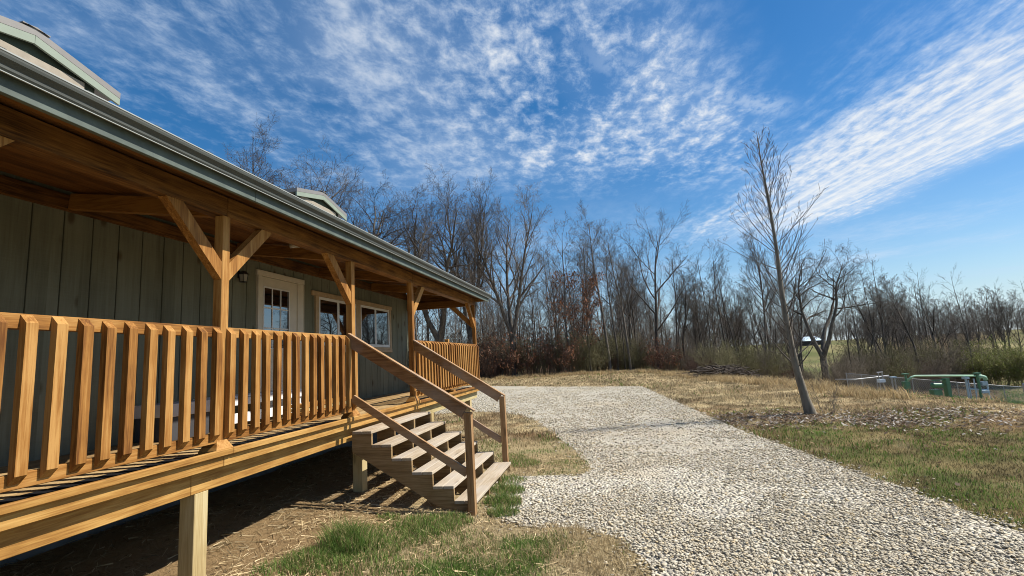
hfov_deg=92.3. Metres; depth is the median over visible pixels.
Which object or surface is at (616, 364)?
shrub
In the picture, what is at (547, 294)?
bare tree
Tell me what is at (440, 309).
bare tree
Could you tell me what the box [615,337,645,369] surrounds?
shrub
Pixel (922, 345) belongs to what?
bramble bush
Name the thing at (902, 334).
bare tree
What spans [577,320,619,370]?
shrub
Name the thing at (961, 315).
bare tree
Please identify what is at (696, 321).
bare tree
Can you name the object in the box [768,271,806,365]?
bare tree
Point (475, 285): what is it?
bare tree
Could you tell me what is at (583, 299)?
bare tree
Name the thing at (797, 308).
bare tree
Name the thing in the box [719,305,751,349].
bare tree
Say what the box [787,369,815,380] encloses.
bramble bush
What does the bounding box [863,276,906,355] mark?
bare tree
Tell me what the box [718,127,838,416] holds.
young tree
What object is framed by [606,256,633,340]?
bare tree
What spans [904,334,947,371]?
bramble bush
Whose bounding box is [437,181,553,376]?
bare tree
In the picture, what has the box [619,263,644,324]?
bare tree
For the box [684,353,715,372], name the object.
bramble bush
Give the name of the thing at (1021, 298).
bare tree
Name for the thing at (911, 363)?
bramble bush
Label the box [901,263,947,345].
bare tree
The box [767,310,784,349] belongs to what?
bare tree
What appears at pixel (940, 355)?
bramble bush
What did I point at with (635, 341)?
shrub
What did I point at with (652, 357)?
rusty shrub
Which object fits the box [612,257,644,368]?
bare tree
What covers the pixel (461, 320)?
bare tree
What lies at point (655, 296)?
bare tree
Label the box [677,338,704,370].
shrub
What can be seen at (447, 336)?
shrub
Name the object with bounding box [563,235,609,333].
bare tree
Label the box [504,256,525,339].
bare tree
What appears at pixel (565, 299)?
rusty leaved tree
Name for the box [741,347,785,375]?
bramble bush
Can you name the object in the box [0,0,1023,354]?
sky
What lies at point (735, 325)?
bare tree
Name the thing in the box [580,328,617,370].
shrub
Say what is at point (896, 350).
bramble bush
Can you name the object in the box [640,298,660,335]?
bare tree
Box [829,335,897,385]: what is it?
bramble bush
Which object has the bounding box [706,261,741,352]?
bare tree
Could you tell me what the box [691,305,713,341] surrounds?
bare tree
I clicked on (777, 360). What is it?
bramble bush
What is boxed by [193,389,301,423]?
slatted bench
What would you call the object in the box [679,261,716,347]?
bare tree
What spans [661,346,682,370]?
shrub
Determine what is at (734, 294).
bare tree
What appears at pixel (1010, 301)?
bare tree
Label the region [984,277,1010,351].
bare tree
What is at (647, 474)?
gravel drive
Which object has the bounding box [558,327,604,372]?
shrub
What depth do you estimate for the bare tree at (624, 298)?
60.82 m
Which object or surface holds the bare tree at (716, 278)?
on the ground at (122, 565)
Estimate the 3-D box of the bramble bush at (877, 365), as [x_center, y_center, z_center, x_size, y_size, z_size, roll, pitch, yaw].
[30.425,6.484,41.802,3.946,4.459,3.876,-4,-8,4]
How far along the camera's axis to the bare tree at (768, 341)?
49.40 m
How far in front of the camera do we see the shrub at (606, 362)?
52.11 m
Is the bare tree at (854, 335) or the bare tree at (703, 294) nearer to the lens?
the bare tree at (703, 294)
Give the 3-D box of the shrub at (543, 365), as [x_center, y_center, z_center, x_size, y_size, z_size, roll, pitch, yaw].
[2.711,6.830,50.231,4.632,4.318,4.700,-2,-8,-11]
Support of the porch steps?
on the ground at (122, 565)
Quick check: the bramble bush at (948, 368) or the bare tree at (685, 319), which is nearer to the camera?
the bramble bush at (948, 368)
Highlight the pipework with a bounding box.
[901,373,990,399]
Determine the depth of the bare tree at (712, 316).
45.57 m
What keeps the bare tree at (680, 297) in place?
on the ground at (122, 565)
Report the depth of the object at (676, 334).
52.89 m
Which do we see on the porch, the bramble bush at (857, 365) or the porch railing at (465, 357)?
the porch railing at (465, 357)
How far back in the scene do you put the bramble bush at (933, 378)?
42.43 m
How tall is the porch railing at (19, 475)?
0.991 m
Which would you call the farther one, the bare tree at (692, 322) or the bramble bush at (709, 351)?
the bare tree at (692, 322)
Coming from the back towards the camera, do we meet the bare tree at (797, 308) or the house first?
the bare tree at (797, 308)
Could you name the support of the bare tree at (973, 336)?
on the ground at (122, 565)
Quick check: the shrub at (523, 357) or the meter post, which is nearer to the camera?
the meter post
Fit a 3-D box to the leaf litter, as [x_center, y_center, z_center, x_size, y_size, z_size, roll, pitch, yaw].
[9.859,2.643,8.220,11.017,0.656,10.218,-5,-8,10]
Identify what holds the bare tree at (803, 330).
on the ground at (122, 565)
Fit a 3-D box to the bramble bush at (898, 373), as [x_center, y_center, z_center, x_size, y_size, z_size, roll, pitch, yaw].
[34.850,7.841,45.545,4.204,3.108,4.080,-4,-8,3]
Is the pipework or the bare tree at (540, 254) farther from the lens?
the bare tree at (540, 254)
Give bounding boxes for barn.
[802,336,820,345]
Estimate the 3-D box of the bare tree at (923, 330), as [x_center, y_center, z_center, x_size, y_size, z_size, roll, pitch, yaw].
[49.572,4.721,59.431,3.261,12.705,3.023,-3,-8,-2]
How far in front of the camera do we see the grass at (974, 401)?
8.71 m
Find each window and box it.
[319,297,355,351]
[361,305,392,351]
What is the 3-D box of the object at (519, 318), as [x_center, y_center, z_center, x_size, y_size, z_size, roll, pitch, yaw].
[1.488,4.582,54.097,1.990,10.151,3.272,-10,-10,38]
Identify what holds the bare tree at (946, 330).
on the ground at (122, 565)
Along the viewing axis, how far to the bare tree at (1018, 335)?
60.18 m
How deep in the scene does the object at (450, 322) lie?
72.96 m
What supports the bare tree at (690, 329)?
on the ground at (122, 565)
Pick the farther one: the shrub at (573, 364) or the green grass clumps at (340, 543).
the shrub at (573, 364)
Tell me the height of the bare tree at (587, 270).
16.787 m
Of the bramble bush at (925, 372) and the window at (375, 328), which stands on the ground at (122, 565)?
the bramble bush at (925, 372)
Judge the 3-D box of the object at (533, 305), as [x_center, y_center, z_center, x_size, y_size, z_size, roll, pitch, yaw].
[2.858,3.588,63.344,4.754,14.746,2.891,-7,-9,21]
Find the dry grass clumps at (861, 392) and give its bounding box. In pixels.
[465,367,1006,575]
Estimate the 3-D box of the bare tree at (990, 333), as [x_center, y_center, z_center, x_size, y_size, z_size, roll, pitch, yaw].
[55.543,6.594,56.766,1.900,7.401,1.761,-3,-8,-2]
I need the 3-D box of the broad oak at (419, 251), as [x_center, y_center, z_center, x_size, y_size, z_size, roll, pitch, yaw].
[-9.804,-0.449,46.260,11.607,19.417,16.752,-7,-9,22]
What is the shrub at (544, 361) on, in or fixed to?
on the ground at (122, 565)
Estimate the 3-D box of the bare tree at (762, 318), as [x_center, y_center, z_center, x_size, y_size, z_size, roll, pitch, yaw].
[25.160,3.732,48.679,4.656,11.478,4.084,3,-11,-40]
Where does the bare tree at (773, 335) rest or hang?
on the ground at (122, 565)
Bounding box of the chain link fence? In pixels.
[846,373,1023,402]
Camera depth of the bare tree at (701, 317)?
45.98 m
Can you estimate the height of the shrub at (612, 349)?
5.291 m
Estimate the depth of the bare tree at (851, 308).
48.17 m
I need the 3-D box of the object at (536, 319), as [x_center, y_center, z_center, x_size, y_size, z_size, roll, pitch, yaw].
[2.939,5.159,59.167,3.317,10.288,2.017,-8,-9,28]
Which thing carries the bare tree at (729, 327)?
on the ground at (122, 565)
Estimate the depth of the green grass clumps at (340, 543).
4.74 m
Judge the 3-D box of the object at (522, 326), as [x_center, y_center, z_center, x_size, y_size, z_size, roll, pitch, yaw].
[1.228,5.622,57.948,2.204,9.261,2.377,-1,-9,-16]
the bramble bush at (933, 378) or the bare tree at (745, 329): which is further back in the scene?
the bare tree at (745, 329)
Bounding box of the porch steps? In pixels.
[345,333,510,515]
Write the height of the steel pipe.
0.167 m
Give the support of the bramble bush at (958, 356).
on the ground at (122, 565)
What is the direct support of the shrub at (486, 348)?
on the ground at (122, 565)
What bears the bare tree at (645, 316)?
on the ground at (122, 565)
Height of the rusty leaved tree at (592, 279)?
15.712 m
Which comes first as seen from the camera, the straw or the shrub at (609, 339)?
the straw
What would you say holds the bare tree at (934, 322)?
on the ground at (122, 565)
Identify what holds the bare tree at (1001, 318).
on the ground at (122, 565)
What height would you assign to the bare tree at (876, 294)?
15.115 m
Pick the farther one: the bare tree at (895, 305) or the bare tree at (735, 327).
the bare tree at (735, 327)
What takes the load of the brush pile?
on the ground at (122, 565)
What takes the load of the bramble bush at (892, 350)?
on the ground at (122, 565)
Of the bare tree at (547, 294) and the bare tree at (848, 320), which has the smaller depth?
the bare tree at (848, 320)
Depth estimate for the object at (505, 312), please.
59.66 m
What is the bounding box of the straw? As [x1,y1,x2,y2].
[0,445,647,575]
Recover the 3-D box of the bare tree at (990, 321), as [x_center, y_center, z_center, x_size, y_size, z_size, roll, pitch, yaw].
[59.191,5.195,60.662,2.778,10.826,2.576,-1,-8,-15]
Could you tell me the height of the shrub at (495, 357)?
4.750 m
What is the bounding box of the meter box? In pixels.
[876,372,885,388]
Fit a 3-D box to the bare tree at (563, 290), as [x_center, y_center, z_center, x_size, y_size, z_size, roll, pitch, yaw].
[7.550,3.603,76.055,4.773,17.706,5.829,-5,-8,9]
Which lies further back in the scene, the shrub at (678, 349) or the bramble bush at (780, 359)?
the shrub at (678, 349)
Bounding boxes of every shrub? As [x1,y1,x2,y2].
[432,326,462,342]
[459,324,506,377]
[476,325,506,377]
[477,327,529,377]
[477,336,511,378]
[478,334,513,378]
[479,356,501,378]
[501,331,539,375]
[508,332,544,375]
[522,331,561,374]
[523,334,555,374]
[532,320,585,374]
[542,329,580,372]
[546,334,585,372]
[555,337,583,371]
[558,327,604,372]
[563,322,614,371]
[572,332,613,370]
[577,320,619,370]
[579,335,618,370]
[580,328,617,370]
[595,351,622,369]
[597,347,615,370]
[600,328,634,369]
[614,336,651,369]
[615,329,650,369]
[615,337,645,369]
[619,331,646,368]
[636,332,670,369]
[637,347,661,370]
[639,337,686,370]
[645,334,678,370]
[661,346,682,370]
[664,331,693,370]
[675,331,710,368]
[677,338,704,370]
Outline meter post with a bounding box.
[889,376,896,391]
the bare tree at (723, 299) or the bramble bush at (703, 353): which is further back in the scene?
the bare tree at (723, 299)
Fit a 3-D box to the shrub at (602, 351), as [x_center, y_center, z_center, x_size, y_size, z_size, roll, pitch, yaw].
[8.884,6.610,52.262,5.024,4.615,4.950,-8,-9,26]
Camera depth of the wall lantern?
7.15 m
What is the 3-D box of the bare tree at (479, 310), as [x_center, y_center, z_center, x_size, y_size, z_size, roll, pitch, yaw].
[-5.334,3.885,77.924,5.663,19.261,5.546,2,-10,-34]
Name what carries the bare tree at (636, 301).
on the ground at (122, 565)
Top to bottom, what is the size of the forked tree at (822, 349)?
12.495 m
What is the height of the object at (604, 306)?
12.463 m
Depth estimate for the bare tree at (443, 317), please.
46.76 m
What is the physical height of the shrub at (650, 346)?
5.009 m
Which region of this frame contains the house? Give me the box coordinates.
[0,15,490,567]
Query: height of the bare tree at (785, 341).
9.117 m
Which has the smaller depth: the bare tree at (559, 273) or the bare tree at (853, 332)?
the bare tree at (853, 332)
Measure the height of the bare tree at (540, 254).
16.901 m
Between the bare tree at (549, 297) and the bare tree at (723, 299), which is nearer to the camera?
the bare tree at (723, 299)
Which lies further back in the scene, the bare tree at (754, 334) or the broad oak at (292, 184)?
the bare tree at (754, 334)
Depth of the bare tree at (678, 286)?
54.73 m
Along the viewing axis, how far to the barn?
183.06 m
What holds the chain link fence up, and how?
on the ground at (122, 565)
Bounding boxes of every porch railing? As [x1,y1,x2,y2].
[0,312,222,492]
[224,328,357,440]
[416,339,479,396]
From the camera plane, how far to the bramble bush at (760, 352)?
39.27 m
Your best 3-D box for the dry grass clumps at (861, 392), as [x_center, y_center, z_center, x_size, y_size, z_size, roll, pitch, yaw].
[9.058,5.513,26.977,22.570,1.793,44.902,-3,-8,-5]
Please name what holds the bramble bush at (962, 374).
on the ground at (122, 565)
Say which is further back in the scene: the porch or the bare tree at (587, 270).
the bare tree at (587, 270)
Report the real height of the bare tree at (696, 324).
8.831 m
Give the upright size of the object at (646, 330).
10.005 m
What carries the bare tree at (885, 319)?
on the ground at (122, 565)
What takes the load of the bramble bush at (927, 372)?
on the ground at (122, 565)
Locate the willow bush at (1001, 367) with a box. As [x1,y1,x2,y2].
[953,335,1023,387]
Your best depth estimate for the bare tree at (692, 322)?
50.85 m
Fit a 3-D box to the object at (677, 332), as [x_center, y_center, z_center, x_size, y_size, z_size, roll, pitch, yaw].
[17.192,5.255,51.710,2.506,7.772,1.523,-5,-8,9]
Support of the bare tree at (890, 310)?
on the ground at (122, 565)
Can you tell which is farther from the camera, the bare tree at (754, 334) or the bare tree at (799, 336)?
the bare tree at (754, 334)
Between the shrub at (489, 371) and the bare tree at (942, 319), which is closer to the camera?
the shrub at (489, 371)
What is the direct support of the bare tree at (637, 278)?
on the ground at (122, 565)
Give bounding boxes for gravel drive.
[416,386,1023,575]
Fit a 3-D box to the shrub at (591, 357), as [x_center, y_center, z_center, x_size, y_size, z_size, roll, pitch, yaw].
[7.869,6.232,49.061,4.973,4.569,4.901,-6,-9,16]
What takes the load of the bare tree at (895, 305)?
on the ground at (122, 565)
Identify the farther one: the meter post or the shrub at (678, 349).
the shrub at (678, 349)
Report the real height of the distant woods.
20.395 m
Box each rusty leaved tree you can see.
[535,210,599,372]
[560,225,606,371]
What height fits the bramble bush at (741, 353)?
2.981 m
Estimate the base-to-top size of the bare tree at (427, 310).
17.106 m
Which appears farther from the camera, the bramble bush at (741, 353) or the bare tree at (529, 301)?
the bare tree at (529, 301)
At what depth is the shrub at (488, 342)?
52.78 m
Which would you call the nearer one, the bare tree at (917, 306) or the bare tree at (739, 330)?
the bare tree at (917, 306)
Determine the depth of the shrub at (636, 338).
52.05 m
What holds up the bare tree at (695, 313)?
on the ground at (122, 565)
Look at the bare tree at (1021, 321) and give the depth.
74.28 m
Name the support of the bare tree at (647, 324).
on the ground at (122, 565)
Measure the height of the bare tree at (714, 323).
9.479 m
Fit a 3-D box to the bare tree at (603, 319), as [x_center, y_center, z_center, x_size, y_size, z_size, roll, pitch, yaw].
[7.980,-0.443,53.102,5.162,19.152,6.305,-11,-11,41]
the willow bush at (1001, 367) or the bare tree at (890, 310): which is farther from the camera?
the bare tree at (890, 310)
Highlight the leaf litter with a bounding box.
[704,405,1023,510]
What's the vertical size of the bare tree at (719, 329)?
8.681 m
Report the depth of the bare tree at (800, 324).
49.27 m
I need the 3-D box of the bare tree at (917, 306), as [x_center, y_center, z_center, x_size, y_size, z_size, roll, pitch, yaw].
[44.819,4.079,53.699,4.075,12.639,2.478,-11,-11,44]
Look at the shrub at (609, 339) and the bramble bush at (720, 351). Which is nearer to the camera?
the bramble bush at (720, 351)
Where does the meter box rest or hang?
on the ground at (122, 565)
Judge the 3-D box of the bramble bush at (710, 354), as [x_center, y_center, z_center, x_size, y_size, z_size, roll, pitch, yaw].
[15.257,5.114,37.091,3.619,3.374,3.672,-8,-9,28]
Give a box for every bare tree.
[236,108,290,187]
[270,135,372,220]
[294,169,432,247]
[375,164,495,341]
[404,223,453,340]
[413,248,419,339]
[417,167,507,343]
[431,254,449,322]
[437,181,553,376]
[456,267,477,342]
[459,243,497,317]
[475,263,495,334]
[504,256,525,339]
[521,270,543,344]
[529,237,566,344]
[532,260,563,339]
[532,268,563,338]
[545,256,573,335]
[551,264,578,333]
[557,200,611,369]
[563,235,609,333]
[573,225,607,348]
[576,263,598,327]
[588,229,620,369]
[590,221,637,369]
[598,246,636,344]
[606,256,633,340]
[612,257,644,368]
[615,252,651,340]
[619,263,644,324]
[620,263,651,344]
[622,243,651,333]
[633,287,654,340]
[637,277,662,344]
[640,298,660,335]
[657,243,693,370]
[666,263,694,345]
[670,266,701,369]
[678,242,721,351]
[678,277,717,354]
[678,318,698,347]
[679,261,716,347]
[682,300,699,355]
[683,297,705,348]
[686,294,705,354]
[689,293,707,344]
[690,235,729,355]
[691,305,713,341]
[693,293,706,349]
[697,297,727,357]
[702,292,722,349]
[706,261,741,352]
[706,280,732,348]
[709,251,744,351]
[712,297,743,345]
[715,285,751,344]
[717,281,745,349]
[717,297,755,357]
[719,300,749,351]
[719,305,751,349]
[719,310,754,360]
[721,276,751,348]
[728,283,773,358]
[729,305,753,351]
[733,231,782,351]
[737,219,776,353]
[737,279,767,350]
[738,268,785,354]
[753,310,789,357]
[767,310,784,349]
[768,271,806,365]
[771,269,817,370]
[771,308,804,349]
[771,317,808,358]
[775,303,806,351]
[780,262,815,374]
[793,317,803,356]
[823,255,867,357]
[835,270,859,386]
[837,278,896,362]
[838,294,864,348]
[838,301,874,358]
[840,257,888,356]
[840,314,871,353]
[854,248,895,360]
[860,287,891,361]
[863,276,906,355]
[866,282,900,348]
[873,268,899,350]
[875,274,924,385]
[875,284,893,357]
[890,308,914,350]
[894,280,967,351]
[900,271,937,350]
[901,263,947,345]
[902,279,932,348]
[906,304,923,345]
[915,297,946,349]
[926,290,952,349]
[928,313,960,347]
[933,265,976,386]
[939,301,989,351]
[948,309,982,350]
[974,290,1005,345]
[980,306,999,353]
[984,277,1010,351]
[984,320,1004,350]
[985,301,1020,351]
[997,289,1023,345]
[1001,305,1023,352]
[1007,282,1023,316]
[1012,308,1023,333]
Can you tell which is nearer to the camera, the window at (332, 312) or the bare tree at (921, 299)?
the window at (332, 312)
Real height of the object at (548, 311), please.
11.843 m
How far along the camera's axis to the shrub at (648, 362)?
52.03 m
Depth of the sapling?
12.03 m
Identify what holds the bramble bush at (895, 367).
on the ground at (122, 565)
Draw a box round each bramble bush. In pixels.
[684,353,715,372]
[688,336,737,366]
[692,341,716,368]
[695,339,735,365]
[706,338,742,365]
[708,348,749,367]
[714,340,758,370]
[715,340,762,371]
[721,338,758,369]
[736,336,788,376]
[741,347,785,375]
[744,340,769,371]
[755,345,791,377]
[755,346,789,377]
[757,344,802,376]
[773,361,802,380]
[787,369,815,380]
[804,349,876,388]
[818,344,904,388]
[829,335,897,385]
[837,346,880,385]
[844,339,892,388]
[851,339,913,389]
[871,358,909,387]
[873,340,907,360]
[876,342,912,360]
[876,342,927,390]
[881,345,916,365]
[882,338,938,361]
[886,352,947,389]
[898,331,976,386]
[901,344,967,387]
[901,360,942,388]
[903,343,967,377]
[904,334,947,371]
[911,333,976,364]
[912,332,967,384]
[912,369,947,389]
[918,356,956,386]
[931,360,969,384]
[933,344,1000,361]
[938,333,992,356]
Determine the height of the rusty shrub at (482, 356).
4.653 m
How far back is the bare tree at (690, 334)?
62.88 m
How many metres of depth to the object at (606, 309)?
60.46 m
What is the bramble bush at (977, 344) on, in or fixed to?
on the ground at (122, 565)
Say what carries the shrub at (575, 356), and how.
on the ground at (122, 565)
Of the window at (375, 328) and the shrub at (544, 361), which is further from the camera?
the shrub at (544, 361)
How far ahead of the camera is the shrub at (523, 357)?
49.10 m
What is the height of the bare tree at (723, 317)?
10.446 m
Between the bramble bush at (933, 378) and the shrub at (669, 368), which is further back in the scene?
the shrub at (669, 368)
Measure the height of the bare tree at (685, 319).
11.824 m
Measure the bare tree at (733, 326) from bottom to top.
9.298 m
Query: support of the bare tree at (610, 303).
on the ground at (122, 565)
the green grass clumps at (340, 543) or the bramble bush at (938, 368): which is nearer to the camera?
the green grass clumps at (340, 543)
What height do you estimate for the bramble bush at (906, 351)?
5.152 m
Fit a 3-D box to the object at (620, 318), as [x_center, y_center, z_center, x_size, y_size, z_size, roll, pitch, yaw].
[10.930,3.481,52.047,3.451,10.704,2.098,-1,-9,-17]
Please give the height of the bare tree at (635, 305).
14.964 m
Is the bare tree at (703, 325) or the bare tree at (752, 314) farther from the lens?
the bare tree at (703, 325)
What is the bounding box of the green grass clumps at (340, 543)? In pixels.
[249,451,586,575]
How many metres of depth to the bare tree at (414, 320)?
58.32 m
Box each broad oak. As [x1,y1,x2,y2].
[222,142,378,233]
[354,178,476,319]
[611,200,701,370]
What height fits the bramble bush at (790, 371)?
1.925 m
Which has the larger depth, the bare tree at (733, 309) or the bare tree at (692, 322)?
the bare tree at (733, 309)
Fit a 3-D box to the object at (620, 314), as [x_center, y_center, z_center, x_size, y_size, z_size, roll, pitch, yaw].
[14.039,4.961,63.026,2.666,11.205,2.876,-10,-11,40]
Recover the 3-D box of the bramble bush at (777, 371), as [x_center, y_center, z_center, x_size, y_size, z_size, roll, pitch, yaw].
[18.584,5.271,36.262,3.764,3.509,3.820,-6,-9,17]
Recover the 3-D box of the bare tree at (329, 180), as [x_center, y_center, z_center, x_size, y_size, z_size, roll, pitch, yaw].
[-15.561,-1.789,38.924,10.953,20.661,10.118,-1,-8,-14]
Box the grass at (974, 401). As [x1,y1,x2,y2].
[207,368,1023,575]
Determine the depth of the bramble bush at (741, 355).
37.03 m
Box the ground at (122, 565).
[0,329,1023,575]
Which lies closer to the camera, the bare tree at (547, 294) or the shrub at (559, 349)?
the shrub at (559, 349)
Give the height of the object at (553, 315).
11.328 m
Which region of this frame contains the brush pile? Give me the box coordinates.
[676,363,789,378]
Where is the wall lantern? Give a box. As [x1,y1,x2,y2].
[238,271,248,282]
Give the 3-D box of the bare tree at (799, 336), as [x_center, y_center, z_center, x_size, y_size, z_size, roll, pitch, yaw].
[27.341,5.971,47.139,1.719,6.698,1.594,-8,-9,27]
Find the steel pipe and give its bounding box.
[835,375,888,379]
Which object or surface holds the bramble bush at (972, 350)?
on the ground at (122, 565)
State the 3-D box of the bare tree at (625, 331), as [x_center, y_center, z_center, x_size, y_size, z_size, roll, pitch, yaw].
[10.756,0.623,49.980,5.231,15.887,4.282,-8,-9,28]
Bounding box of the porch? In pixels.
[0,94,483,575]
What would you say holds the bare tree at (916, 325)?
on the ground at (122, 565)
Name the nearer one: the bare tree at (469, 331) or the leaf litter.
the leaf litter
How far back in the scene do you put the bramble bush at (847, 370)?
35.54 m
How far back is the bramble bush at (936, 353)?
47.56 m
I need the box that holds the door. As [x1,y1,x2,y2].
[256,269,304,409]
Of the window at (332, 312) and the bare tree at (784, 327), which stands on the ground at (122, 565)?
the bare tree at (784, 327)
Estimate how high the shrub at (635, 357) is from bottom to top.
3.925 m
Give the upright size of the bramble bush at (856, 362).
4.429 m
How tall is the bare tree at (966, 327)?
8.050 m
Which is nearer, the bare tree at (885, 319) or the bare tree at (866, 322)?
the bare tree at (866, 322)
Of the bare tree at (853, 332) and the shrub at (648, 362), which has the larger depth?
the bare tree at (853, 332)
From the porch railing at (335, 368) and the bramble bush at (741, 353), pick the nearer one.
the porch railing at (335, 368)
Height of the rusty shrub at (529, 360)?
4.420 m
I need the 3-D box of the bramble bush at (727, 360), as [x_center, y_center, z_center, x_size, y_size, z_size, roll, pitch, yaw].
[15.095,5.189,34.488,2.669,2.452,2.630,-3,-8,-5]
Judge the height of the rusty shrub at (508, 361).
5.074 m
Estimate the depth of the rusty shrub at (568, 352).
48.11 m
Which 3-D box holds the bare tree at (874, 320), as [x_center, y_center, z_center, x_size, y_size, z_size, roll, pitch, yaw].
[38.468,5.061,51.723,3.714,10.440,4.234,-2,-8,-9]
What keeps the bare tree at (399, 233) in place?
on the ground at (122, 565)
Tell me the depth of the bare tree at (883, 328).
47.44 m
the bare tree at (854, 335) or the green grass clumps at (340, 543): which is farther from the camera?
the bare tree at (854, 335)
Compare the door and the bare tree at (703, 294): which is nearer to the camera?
the door
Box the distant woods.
[414,273,1023,357]
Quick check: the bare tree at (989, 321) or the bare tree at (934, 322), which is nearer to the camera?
the bare tree at (934, 322)
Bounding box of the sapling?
[798,372,841,414]
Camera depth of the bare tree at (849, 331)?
65.14 m
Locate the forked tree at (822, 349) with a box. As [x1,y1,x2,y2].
[757,239,894,383]
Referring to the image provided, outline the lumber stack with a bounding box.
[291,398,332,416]
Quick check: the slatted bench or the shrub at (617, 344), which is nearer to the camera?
the slatted bench

